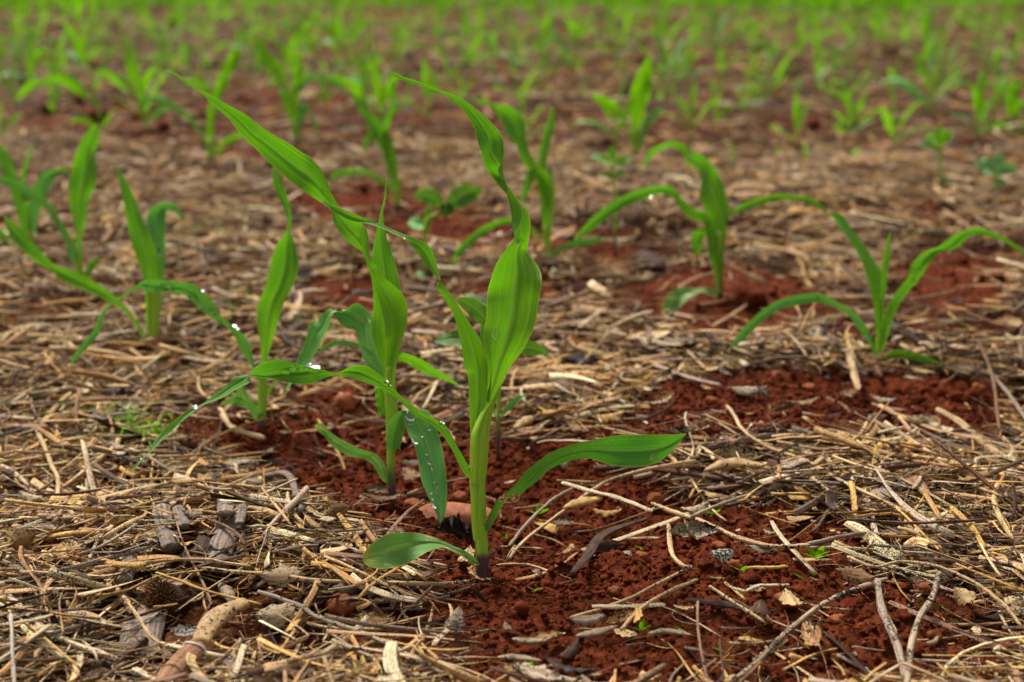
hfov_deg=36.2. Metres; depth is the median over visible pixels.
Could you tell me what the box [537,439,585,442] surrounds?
dry stem
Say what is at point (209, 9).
maize seedling
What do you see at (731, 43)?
maize seedling
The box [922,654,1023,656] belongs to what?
straw stem
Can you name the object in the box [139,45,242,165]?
maize seedling
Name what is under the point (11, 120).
maize seedling
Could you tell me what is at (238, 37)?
maize seedling
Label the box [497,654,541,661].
bean pod
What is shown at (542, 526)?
dry stem
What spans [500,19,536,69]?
maize seedling
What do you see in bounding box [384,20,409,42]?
maize seedling
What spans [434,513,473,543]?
rotten stump
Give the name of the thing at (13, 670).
dry stem
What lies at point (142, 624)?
dry stem
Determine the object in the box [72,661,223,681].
dry stem
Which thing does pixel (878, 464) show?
straw stem
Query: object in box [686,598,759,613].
bark strip
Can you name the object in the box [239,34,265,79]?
maize seedling
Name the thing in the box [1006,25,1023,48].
maize seedling
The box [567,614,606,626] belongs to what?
dead leaf scrap
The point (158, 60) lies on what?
maize seedling
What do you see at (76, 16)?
maize seedling
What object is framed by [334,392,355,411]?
clod
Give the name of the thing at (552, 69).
maize seedling
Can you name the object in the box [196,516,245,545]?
dry stem
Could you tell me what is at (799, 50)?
maize seedling
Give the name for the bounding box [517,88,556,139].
maize seedling
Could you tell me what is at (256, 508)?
cane piece
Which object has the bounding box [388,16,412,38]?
maize seedling
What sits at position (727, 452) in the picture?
dead leaf scrap
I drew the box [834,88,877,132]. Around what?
maize seedling
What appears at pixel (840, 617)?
clod
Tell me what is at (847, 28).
maize seedling
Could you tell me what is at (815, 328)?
pebble
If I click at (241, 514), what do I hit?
cane piece
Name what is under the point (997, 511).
straw stem
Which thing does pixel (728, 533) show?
dry stem
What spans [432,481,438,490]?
water droplet
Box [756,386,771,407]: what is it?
dead leaf scrap
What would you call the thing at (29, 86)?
maize seedling
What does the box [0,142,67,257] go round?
maize seedling
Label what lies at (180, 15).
maize seedling
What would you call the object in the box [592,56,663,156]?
maize seedling
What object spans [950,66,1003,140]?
maize seedling
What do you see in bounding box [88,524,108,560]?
dry stem
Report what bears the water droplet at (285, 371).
on the maize seedling at (514, 288)
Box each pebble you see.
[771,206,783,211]
[809,326,824,336]
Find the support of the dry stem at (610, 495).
on the ground at (192, 612)
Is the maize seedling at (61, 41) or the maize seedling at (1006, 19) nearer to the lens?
the maize seedling at (61, 41)
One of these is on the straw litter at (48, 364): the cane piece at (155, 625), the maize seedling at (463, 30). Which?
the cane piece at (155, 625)
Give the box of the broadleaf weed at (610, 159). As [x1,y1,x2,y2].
[590,146,630,257]
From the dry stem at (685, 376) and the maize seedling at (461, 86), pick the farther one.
the maize seedling at (461, 86)
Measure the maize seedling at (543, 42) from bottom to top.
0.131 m
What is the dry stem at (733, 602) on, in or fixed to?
on the ground at (192, 612)
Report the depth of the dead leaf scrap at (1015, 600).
0.95 m
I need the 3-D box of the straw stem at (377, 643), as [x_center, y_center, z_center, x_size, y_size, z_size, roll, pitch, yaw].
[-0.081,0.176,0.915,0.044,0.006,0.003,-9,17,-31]
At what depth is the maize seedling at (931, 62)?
4.53 m
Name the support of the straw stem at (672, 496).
on the ground at (192, 612)
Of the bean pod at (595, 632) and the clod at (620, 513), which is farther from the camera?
the clod at (620, 513)
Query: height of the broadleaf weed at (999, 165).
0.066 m
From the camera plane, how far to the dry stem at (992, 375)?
1.35 m
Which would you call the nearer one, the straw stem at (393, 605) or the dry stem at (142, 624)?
the dry stem at (142, 624)
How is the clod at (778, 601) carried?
on the ground at (192, 612)
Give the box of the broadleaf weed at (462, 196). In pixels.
[407,184,481,285]
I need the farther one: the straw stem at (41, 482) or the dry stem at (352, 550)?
the straw stem at (41, 482)
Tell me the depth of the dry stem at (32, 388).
1.37 m
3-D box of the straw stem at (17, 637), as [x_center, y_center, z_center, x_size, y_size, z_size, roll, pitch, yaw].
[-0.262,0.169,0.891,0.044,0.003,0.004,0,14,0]
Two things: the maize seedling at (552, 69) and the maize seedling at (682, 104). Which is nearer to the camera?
the maize seedling at (682, 104)
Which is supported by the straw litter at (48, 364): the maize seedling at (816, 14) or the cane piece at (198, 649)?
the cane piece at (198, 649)
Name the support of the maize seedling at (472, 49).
on the ground at (192, 612)
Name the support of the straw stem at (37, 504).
on the straw litter at (48, 364)
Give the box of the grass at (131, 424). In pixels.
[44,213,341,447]
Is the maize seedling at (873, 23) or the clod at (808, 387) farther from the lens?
the maize seedling at (873, 23)
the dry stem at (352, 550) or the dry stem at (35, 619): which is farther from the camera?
the dry stem at (352, 550)
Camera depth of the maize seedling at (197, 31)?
5.90 m
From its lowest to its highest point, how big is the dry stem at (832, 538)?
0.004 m
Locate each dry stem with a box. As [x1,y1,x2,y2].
[0,498,140,515]
[0,611,81,625]
[4,594,119,662]
[8,613,15,681]
[10,383,39,401]
[35,429,60,512]
[57,569,206,599]
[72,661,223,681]
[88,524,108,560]
[95,558,250,568]
[110,479,236,486]
[122,595,161,644]
[155,572,261,604]
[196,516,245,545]
[200,566,497,585]
[217,407,265,439]
[217,638,241,673]
[257,590,444,673]
[292,516,306,531]
[304,538,362,553]
[400,486,423,496]
[497,562,547,570]
[508,459,695,559]
[508,487,573,545]
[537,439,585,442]
[561,481,652,512]
[570,568,687,616]
[592,603,665,608]
[619,578,697,630]
[624,536,660,540]
[651,502,809,548]
[653,364,721,386]
[667,523,693,569]
[709,585,765,622]
[726,405,938,523]
[728,577,887,681]
[732,583,789,592]
[747,565,787,568]
[777,421,868,450]
[807,531,897,545]
[845,347,860,390]
[847,518,986,524]
[847,556,1022,626]
[849,480,857,511]
[874,578,905,679]
[874,586,897,634]
[897,526,950,553]
[901,454,1002,496]
[904,571,941,681]
[935,407,1017,465]
[949,506,986,548]
[977,340,1000,431]
[979,555,1023,574]
[987,369,1023,417]
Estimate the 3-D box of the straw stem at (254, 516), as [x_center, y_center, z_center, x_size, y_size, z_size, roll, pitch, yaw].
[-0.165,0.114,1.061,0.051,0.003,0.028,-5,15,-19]
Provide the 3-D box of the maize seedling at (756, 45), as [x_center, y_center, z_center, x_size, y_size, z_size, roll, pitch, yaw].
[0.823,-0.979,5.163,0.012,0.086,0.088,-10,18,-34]
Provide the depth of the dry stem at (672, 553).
1.00 m
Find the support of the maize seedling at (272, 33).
on the ground at (192, 612)
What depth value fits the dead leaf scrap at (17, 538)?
1.03 m
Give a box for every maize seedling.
[0,18,30,43]
[0,37,7,59]
[0,42,48,106]
[0,43,20,85]
[0,100,22,134]
[0,124,100,296]
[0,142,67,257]
[1,4,30,37]
[4,166,183,348]
[8,20,55,63]
[12,25,34,81]
[13,23,37,54]
[15,0,27,26]
[20,11,58,49]
[37,31,80,70]
[40,29,65,73]
[45,18,116,108]
[46,66,59,114]
[63,17,102,71]
[69,0,93,31]
[70,89,116,136]
[71,167,298,431]
[79,19,109,62]
[93,40,165,112]
[105,6,115,27]
[108,48,182,131]
[110,16,142,51]
[112,52,152,97]
[116,2,130,25]
[128,68,685,577]
[133,2,157,38]
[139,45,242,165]
[146,23,181,69]
[149,52,170,81]
[151,12,178,47]
[151,36,182,78]
[160,21,188,48]
[164,0,190,28]
[166,69,459,522]
[174,4,196,31]
[181,39,193,74]
[181,51,210,87]
[187,12,219,40]
[187,43,224,94]
[200,28,232,51]
[204,0,220,22]
[226,11,278,59]
[231,24,239,51]
[235,8,261,35]
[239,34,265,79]
[255,37,347,145]
[256,11,284,41]
[266,53,284,85]
[271,19,309,72]
[279,74,296,121]
[283,43,304,85]
[285,7,322,46]
[286,66,310,77]
[289,18,314,50]
[296,32,323,59]
[297,11,331,52]
[307,57,344,109]
[318,6,343,37]
[321,8,364,55]
[326,2,365,47]
[326,22,377,73]
[330,41,411,123]
[331,81,400,210]
[339,33,389,100]
[342,46,378,79]
[348,52,374,84]
[351,9,365,30]
[352,54,375,119]
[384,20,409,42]
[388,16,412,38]
[388,36,411,61]
[390,23,413,53]
[391,19,425,46]
[394,0,421,32]
[398,60,442,123]
[428,20,444,40]
[429,68,443,94]
[430,41,468,88]
[438,1,475,39]
[447,1,492,46]
[449,74,482,103]
[451,99,602,270]
[453,24,488,63]
[457,5,475,35]
[476,21,504,60]
[477,4,491,44]
[484,15,510,40]
[492,48,545,106]
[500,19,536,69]
[511,21,527,41]
[514,28,565,81]
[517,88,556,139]
[521,0,563,43]
[522,23,548,54]
[531,10,559,38]
[545,15,591,66]
[561,25,587,72]
[563,11,592,44]
[564,1,600,37]
[573,69,629,146]
[574,141,826,314]
[586,34,612,53]
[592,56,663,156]
[594,12,632,57]
[607,41,634,75]
[615,6,643,44]
[631,0,664,38]
[637,31,691,97]
[641,4,686,46]
[650,3,679,37]
[654,41,672,63]
[658,82,718,136]
[669,48,713,86]
[674,24,703,66]
[686,7,707,32]
[694,8,732,57]
[712,76,733,124]
[718,27,743,64]
[718,38,725,78]
[729,211,1023,365]
[733,9,760,34]
[734,61,779,103]
[735,18,767,47]
[736,77,768,114]
[738,48,769,76]
[744,28,800,94]
[749,13,775,33]
[753,32,768,53]
[762,30,795,66]
[768,91,811,147]
[789,20,805,58]
[793,15,812,43]
[797,0,835,42]
[806,5,840,43]
[807,6,835,33]
[814,29,834,88]
[823,31,853,78]
[825,74,856,107]
[829,37,858,70]
[831,51,879,97]
[831,90,877,139]
[834,10,850,32]
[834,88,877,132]
[838,18,867,52]
[867,5,900,33]
[868,13,884,29]
[871,11,914,46]
[877,77,935,150]
[879,8,969,118]
[887,53,905,89]
[898,0,922,35]
[902,6,922,41]
[903,5,944,51]
[914,39,970,94]
[916,47,940,76]
[922,11,951,72]
[927,41,971,90]
[930,25,947,49]
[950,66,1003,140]
[954,3,980,29]
[963,17,1002,46]
[968,38,993,59]
[973,30,1010,80]
[984,77,1000,111]
[985,56,1009,87]
[993,82,1023,138]
[1000,28,1023,66]
[1002,58,1023,123]
[1003,9,1015,27]
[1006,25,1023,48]
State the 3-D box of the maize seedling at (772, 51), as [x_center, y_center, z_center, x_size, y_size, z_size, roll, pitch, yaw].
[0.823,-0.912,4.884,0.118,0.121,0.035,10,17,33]
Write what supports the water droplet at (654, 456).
attached to the maize seedling at (514, 288)
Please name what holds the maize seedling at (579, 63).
on the ground at (192, 612)
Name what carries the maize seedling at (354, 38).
on the ground at (192, 612)
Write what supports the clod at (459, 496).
on the ground at (192, 612)
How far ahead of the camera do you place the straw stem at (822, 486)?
1.11 m
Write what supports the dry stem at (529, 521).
on the straw litter at (48, 364)
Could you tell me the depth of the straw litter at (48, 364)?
1.51 m
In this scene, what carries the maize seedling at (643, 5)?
on the ground at (192, 612)
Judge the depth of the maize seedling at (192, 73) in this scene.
4.01 m
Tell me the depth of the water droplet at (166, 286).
1.30 m
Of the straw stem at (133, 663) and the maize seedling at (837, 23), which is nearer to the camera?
the straw stem at (133, 663)
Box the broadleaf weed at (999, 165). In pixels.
[976,153,1016,192]
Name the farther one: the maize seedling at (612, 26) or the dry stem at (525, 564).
the maize seedling at (612, 26)
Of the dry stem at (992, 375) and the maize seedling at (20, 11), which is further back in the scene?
the maize seedling at (20, 11)
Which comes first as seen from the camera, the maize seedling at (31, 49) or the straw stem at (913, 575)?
the straw stem at (913, 575)
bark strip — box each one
[570,517,648,573]
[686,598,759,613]
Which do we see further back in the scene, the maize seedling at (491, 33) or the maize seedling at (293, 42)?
the maize seedling at (491, 33)
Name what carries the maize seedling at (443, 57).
on the ground at (192, 612)
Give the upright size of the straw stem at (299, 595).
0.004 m
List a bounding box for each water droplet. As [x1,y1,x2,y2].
[159,283,173,288]
[188,292,196,298]
[207,307,213,312]
[281,368,290,374]
[288,364,298,371]
[304,361,320,372]
[405,410,414,419]
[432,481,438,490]
[485,517,491,523]
[491,328,500,338]
[498,494,506,501]
[510,494,519,501]
[650,452,658,461]
[781,301,788,306]
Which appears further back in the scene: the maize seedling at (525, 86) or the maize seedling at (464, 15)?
the maize seedling at (464, 15)
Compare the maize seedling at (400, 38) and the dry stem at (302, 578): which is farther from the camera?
the maize seedling at (400, 38)
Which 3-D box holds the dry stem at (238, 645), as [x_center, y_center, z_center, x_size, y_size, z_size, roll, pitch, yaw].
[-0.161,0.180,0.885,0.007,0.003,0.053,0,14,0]
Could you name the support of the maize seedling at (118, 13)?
on the ground at (192, 612)
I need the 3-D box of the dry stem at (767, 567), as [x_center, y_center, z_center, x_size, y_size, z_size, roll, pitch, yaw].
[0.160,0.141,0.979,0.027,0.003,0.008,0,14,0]
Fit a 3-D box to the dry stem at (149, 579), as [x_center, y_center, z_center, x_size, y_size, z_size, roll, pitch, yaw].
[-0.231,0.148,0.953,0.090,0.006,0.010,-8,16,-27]
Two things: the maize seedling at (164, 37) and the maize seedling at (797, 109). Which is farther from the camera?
the maize seedling at (164, 37)
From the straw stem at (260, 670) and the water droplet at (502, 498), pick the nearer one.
the straw stem at (260, 670)
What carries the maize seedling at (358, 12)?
on the ground at (192, 612)
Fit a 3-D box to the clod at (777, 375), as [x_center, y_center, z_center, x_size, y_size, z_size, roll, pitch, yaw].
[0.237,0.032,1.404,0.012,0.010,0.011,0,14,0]
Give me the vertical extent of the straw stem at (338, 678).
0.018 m
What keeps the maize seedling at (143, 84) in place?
on the ground at (192, 612)
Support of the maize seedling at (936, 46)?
on the ground at (192, 612)
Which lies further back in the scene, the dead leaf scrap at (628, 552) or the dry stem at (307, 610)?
the dead leaf scrap at (628, 552)
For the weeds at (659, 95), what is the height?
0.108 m
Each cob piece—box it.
[140,579,190,618]
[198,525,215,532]
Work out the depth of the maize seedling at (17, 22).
6.04 m
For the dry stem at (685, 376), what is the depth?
1.36 m
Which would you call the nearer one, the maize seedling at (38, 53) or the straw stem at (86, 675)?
the straw stem at (86, 675)
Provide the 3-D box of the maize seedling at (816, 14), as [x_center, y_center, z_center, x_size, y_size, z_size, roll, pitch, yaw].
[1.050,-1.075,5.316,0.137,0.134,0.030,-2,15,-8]
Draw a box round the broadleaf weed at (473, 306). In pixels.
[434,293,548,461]
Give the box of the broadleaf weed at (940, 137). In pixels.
[915,125,952,188]
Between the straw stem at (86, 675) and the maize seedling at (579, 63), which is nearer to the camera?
the straw stem at (86, 675)
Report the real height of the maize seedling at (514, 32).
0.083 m
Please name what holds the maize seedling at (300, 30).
on the ground at (192, 612)
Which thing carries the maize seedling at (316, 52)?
on the ground at (192, 612)
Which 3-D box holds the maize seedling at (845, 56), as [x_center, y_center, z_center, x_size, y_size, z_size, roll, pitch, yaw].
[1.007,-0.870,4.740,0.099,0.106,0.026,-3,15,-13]
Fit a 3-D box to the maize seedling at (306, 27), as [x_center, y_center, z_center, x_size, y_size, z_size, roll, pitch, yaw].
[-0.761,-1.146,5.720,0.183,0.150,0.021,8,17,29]
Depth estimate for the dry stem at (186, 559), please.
0.97 m
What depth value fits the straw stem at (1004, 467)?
1.12 m
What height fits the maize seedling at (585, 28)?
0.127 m
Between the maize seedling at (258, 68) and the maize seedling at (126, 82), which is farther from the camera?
the maize seedling at (258, 68)
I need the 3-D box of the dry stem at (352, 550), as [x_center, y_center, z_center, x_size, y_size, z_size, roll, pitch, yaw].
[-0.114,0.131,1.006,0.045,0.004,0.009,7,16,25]
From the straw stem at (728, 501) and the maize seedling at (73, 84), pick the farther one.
the maize seedling at (73, 84)
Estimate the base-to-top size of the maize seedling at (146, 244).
0.182 m
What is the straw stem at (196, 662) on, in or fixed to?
on the straw litter at (48, 364)
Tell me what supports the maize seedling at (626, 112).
on the ground at (192, 612)
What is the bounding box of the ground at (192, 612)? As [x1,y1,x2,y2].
[0,0,1023,681]
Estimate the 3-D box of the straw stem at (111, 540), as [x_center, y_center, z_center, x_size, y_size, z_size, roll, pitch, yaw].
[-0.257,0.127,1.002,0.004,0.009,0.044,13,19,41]
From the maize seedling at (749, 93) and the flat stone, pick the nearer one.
the flat stone
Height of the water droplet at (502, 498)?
0.006 m
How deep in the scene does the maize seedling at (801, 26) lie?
5.80 m
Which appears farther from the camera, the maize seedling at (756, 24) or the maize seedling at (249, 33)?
the maize seedling at (756, 24)
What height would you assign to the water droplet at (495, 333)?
0.007 m
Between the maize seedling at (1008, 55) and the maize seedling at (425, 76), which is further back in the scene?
the maize seedling at (1008, 55)
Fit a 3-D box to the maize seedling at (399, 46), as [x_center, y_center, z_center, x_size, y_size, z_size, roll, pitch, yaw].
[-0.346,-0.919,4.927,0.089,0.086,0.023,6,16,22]
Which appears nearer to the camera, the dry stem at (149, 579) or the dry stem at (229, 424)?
the dry stem at (149, 579)
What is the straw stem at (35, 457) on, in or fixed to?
on the straw litter at (48, 364)
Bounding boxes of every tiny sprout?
[527,503,548,514]
[629,620,650,630]
[802,546,829,557]
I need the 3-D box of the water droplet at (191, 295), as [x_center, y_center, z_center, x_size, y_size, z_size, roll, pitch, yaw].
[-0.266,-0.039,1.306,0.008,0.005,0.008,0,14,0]
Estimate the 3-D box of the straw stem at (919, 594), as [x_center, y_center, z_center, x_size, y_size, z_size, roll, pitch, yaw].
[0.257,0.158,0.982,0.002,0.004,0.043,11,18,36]
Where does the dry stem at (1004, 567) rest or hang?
on the straw litter at (48, 364)
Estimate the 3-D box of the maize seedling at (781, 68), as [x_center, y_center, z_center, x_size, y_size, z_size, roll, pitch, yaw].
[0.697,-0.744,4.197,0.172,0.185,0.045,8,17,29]
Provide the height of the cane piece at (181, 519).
0.007 m
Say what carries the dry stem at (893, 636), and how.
on the ground at (192, 612)
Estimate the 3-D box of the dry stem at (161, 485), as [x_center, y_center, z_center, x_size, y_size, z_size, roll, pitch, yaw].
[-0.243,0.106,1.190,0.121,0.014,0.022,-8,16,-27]
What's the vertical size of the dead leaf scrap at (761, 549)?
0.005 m
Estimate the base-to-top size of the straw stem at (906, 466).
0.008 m
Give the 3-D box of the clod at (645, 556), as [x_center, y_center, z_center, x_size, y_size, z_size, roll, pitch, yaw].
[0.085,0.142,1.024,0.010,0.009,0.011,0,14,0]
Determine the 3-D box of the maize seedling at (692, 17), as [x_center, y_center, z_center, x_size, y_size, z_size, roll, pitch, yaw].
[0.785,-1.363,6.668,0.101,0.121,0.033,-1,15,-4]
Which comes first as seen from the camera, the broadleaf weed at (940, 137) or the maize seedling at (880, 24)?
the broadleaf weed at (940, 137)
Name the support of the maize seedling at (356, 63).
on the ground at (192, 612)
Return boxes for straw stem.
[0,456,19,463]
[0,464,29,486]
[0,577,32,585]
[0,607,93,617]
[0,629,119,639]
[1,453,63,462]
[4,498,82,510]
[8,610,81,669]
[14,636,89,640]
[18,476,51,493]
[33,456,91,465]
[36,488,103,495]
[40,576,108,579]
[41,467,77,494]
[46,652,92,681]
[53,496,69,517]
[59,592,63,634]
[60,437,121,490]
[75,636,186,681]
[79,523,137,554]
[79,527,137,531]
[99,557,146,568]
[148,655,245,672]
[201,506,299,587]
[212,629,238,649]
[215,669,231,675]
[225,478,297,520]
[246,510,297,517]
[246,666,316,681]
[270,540,449,597]
[277,500,305,525]
[286,527,444,550]
[293,522,468,587]
[297,572,314,597]
[322,656,334,681]
[327,674,344,681]
[339,637,407,648]
[363,664,434,675]
[390,567,398,610]
[398,549,434,602]
[593,465,770,487]
[613,432,720,459]
[651,481,697,508]
[662,462,785,490]
[685,506,721,520]
[685,658,715,681]
[690,484,790,517]
[696,601,709,680]
[700,465,785,516]
[739,661,760,681]
[755,457,793,473]
[771,460,901,472]
[795,472,830,491]
[822,631,877,681]
[826,528,911,537]
[847,477,886,481]
[859,475,877,531]
[868,501,1023,537]
[883,420,940,457]
[884,461,923,469]
[886,565,941,585]
[891,502,953,529]
[901,491,1003,501]
[907,579,933,606]
[913,457,1023,505]
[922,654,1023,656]
[931,437,1023,514]
[944,610,1009,622]
[955,562,1023,591]
[980,543,1001,576]
[991,482,1014,540]
[994,538,1018,554]
[1002,626,1023,628]
[1008,537,1023,564]
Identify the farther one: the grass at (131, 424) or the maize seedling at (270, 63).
the maize seedling at (270, 63)
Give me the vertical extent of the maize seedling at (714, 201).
0.170 m
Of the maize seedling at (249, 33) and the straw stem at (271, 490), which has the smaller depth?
the straw stem at (271, 490)
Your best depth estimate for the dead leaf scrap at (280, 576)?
0.97 m
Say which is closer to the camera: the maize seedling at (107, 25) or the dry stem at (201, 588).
the dry stem at (201, 588)
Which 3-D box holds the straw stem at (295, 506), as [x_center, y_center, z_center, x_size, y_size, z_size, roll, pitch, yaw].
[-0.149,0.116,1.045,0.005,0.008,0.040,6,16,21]
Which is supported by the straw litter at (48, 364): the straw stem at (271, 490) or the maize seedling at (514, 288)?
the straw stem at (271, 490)
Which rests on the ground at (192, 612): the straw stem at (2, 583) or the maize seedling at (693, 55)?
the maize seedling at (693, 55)
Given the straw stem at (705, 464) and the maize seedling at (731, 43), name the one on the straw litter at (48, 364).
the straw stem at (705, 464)
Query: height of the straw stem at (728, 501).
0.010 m
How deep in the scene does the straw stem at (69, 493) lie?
1.12 m
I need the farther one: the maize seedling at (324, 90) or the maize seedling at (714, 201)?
the maize seedling at (324, 90)
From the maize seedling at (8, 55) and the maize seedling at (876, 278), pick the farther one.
the maize seedling at (8, 55)
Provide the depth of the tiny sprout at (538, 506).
1.16 m
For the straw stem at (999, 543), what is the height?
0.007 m
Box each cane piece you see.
[116,554,137,585]
[117,604,166,664]
[151,503,181,552]
[153,638,215,681]
[172,505,190,529]
[182,530,213,572]
[205,514,243,573]
[216,499,233,516]
[234,504,246,524]
[247,505,278,517]
[262,470,305,513]
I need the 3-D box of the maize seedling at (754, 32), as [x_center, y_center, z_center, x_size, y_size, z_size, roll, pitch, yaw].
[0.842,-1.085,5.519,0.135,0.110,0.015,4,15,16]
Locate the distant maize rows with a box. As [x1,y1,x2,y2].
[0,0,1023,29]
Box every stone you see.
[419,502,490,525]
[631,250,666,272]
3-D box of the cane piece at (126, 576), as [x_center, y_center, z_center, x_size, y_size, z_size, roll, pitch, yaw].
[-0.241,0.143,0.980,0.010,0.010,0.029,-2,15,-6]
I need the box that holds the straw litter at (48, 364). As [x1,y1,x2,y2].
[0,0,1023,681]
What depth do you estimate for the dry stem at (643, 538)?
1.07 m
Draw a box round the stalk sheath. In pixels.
[192,598,249,643]
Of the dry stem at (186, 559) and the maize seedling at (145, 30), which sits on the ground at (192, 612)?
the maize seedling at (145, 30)
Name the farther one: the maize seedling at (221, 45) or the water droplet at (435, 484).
the maize seedling at (221, 45)
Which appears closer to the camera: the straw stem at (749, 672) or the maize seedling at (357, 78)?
the straw stem at (749, 672)
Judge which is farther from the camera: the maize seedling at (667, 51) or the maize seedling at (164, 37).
the maize seedling at (164, 37)
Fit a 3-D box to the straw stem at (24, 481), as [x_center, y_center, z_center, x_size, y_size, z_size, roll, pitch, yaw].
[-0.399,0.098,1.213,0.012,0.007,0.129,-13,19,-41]
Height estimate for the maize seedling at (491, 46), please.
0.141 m
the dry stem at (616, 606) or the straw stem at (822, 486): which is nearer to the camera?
the dry stem at (616, 606)
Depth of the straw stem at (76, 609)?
0.91 m
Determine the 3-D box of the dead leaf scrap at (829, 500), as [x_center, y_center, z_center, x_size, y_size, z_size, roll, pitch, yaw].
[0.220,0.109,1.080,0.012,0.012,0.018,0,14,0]
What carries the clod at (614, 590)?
on the ground at (192, 612)
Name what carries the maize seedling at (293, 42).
on the ground at (192, 612)
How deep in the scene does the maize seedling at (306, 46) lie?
5.34 m
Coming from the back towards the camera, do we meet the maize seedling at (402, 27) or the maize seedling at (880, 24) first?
the maize seedling at (880, 24)
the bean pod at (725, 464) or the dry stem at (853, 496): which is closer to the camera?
the dry stem at (853, 496)
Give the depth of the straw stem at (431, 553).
1.01 m
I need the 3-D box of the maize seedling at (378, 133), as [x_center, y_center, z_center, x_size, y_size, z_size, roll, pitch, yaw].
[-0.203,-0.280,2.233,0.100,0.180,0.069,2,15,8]
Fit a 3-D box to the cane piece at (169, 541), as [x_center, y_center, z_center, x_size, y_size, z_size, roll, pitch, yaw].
[-0.230,0.123,1.036,0.014,0.009,0.079,-4,15,-17]
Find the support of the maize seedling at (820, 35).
on the ground at (192, 612)
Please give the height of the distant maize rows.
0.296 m
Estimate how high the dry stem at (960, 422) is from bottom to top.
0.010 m
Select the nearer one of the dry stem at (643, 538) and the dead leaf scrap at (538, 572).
the dead leaf scrap at (538, 572)
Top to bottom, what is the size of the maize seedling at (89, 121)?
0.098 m
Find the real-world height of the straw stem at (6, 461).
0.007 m
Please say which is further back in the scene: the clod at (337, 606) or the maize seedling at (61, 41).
the maize seedling at (61, 41)
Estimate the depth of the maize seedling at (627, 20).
5.57 m
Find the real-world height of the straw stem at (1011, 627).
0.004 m
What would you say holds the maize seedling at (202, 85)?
on the ground at (192, 612)
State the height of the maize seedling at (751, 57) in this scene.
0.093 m
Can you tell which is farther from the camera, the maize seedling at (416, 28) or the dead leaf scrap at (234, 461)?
the maize seedling at (416, 28)
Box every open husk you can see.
[563,496,601,509]
[895,432,915,449]
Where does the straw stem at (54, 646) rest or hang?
on the straw litter at (48, 364)
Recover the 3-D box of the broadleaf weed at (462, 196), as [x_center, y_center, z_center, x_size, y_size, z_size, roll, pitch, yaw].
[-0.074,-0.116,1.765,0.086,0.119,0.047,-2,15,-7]
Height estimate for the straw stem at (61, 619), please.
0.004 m
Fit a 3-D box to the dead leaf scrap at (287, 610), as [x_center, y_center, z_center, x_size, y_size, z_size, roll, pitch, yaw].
[-0.141,0.164,0.934,0.029,0.010,0.016,-6,16,-22]
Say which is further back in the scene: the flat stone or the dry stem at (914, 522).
the flat stone
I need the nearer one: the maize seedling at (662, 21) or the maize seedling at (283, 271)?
the maize seedling at (283, 271)
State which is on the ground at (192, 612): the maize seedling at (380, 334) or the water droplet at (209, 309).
the maize seedling at (380, 334)
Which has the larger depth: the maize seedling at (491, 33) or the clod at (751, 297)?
the maize seedling at (491, 33)
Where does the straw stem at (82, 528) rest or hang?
on the straw litter at (48, 364)
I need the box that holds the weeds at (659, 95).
[0,0,1023,160]
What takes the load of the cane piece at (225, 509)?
on the straw litter at (48, 364)
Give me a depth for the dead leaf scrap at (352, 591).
0.96 m
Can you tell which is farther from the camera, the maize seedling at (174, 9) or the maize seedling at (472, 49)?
the maize seedling at (174, 9)
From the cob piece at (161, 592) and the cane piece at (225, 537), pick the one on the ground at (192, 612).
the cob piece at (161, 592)
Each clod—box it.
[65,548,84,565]
[325,592,359,615]
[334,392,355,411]
[404,498,421,508]
[452,491,467,502]
[607,585,620,595]
[608,531,619,539]
[615,506,622,516]
[635,551,649,561]
[646,492,663,504]
[705,396,717,405]
[712,541,725,549]
[726,559,742,571]
[734,286,767,309]
[771,371,781,379]
[774,592,798,608]
[801,383,815,391]
[828,613,844,624]
[911,669,923,679]
[912,582,931,595]
[927,628,942,641]
[971,383,985,395]
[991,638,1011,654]
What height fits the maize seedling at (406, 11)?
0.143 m
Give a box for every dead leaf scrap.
[6,527,36,552]
[30,523,65,532]
[170,624,195,636]
[216,460,252,471]
[255,602,296,627]
[259,566,304,586]
[332,582,358,594]
[380,570,439,580]
[532,569,542,577]
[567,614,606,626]
[623,550,632,557]
[710,548,734,562]
[714,443,757,459]
[728,386,767,396]
[739,636,756,645]
[744,544,782,552]
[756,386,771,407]
[823,339,845,355]
[825,490,837,508]
[835,566,873,584]
[1004,596,1023,607]
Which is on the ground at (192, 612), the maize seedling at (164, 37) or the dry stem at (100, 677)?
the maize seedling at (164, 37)
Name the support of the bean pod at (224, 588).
on the ground at (192, 612)
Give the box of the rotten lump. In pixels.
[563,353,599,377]
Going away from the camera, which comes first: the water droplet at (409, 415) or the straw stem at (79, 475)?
the water droplet at (409, 415)
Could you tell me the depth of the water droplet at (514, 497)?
0.99 m
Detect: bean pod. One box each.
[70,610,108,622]
[218,582,235,601]
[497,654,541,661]
[512,637,546,644]
[513,415,534,428]
[575,625,617,638]
[647,628,689,635]
[704,457,764,471]

